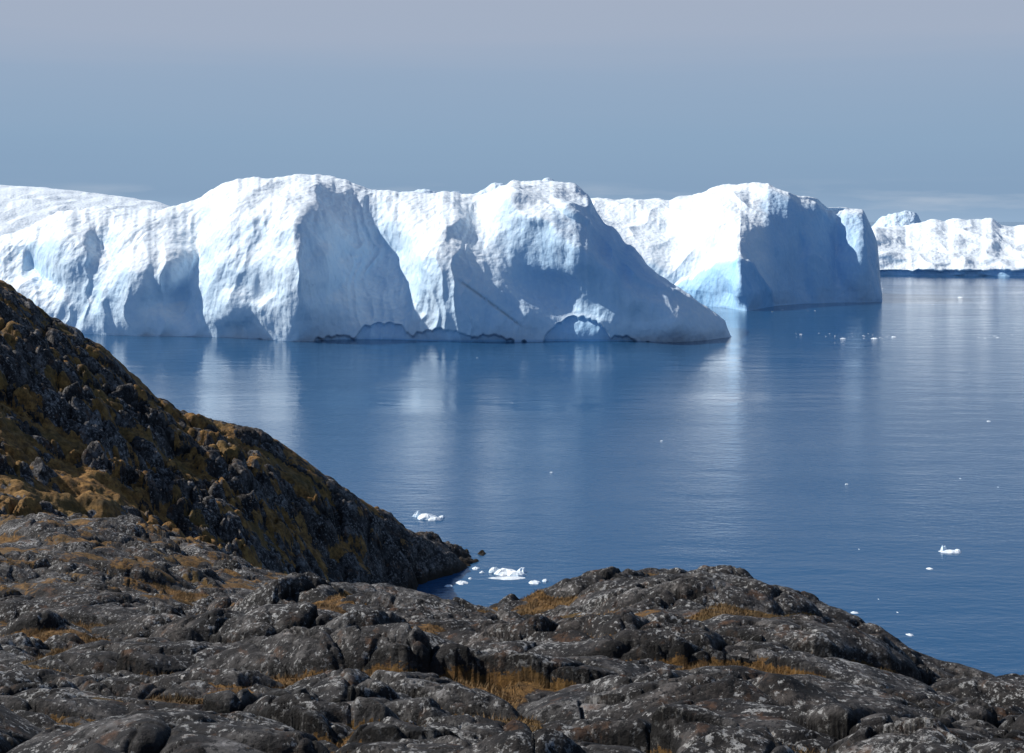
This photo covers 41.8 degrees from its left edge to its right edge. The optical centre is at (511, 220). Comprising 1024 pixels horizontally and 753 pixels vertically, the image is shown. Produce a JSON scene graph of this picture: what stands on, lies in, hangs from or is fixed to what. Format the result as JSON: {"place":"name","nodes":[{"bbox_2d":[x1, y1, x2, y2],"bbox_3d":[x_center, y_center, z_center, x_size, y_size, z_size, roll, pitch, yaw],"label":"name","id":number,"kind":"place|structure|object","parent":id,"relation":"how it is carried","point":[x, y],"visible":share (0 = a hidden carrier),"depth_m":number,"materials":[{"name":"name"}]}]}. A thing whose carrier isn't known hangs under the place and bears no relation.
{"place":"outdoors","nodes":[
{"label":"outdoors","id":0,"kind":"place"},
{"bbox_2d":[0,280,485,589],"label":"rocky hillside","id":1,"kind":"structure","parent":0,"point":[89,428],"depth_m":183.34,"materials":[{"name":"brown stone"}]},
{"bbox_2d":[0,512,1023,752],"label":"rocky ground","id":2,"kind":"structure","parent":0,"point":[626,687],"depth_m":34.53,"materials":[{"name":"grey stone"}]},
{"bbox_2d":[1,571,935,752],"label":"dry grass","id":3,"kind":"structure","parent":2,"relation":"on","point":[489,687],"depth_m":42.22,"materials":[{"name":"brown plant"}]},
{"bbox_2d":[0,0,1023,221],"label":"sky","id":4,"kind":"structure","parent":0,"point":[880,108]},
{"bbox_2d":[83,222,1023,675],"bbox_3d":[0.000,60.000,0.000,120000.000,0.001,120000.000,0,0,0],"label":"sea","id":5,"kind":"structure","parent":0,"point":[775,428],"depth_m":363.61,"materials":[{"name":"blue liquid"}]},
{"bbox_2d":[0,185,170,235],"bbox_3d":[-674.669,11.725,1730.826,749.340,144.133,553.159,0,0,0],"label":"iceberg","id":6,"kind":"object","parent":5,"relation":"on","point":[22,207],"visible":0.27,"depth_m":1677.14,"materials":[{"name":"white ice"}]},
{"bbox_2d":[0,174,731,341],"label":"iceberg","id":7,"kind":"object","parent":5,"relation":"on","point":[298,257],"visible":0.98,"depth_m":689.51,"materials":[{"name":"white ice"}]},
{"bbox_2d":[412,511,444,520],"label":"ice floe","id":8,"kind":"object","parent":5,"relation":"on","point":[423,516],"visible":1,"depth_m":268.94,"materials":[{"name":"white ice"}]},
{"bbox_2d":[414,178,556,193],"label":"iceberg","id":9,"kind":"object","parent":5,"relation":"on","point":[491,187],"visible":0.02,"depth_m":1468.26,"materials":[{"name":"white ice"}]},
{"bbox_2d":[444,567,547,586],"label":"ice floe","id":10,"kind":"object","parent":5,"relation":"on","point":[508,574],"visible":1,"depth_m":226.08,"materials":[{"name":"white ice"}]},
{"bbox_2d":[590,182,881,310],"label":"iceberg","id":11,"kind":"object","parent":5,"relation":"on","point":[750,246],"visible":0.68,"depth_m":983.61,"materials":[{"name":"white ice"}]},
{"bbox_2d":[550,297,998,635],"bbox_3d":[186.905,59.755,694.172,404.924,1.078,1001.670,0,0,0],"label":"brash ice","id":12,"kind":"structure","parent":5,"relation":"on","point":[854,612],"depth_m":399.59,"materials":[{"name":"white ice"}]},
{"bbox_2d":[871,211,920,227],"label":"iceberg","id":13,"kind":"object","parent":5,"relation":"on","point":[902,218],"visible":0.14,"depth_m":1929.72,"materials":[{"name":"white ice"}]},
{"bbox_2d":[872,218,1023,275],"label":"iceberg","id":14,"kind":"object","parent":5,"relation":"on","point":[972,247],"visible":0.79,"depth_m":1519.37,"materials":[{"name":"white ice"}]},
{"bbox_2d":[939,545,960,553],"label":"ice floe","id":15,"kind":"object","parent":5,"relation":"on","point":[948,551],"visible":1,"depth_m":241.97,"materials":[{"name":"white ice"}]}
]}

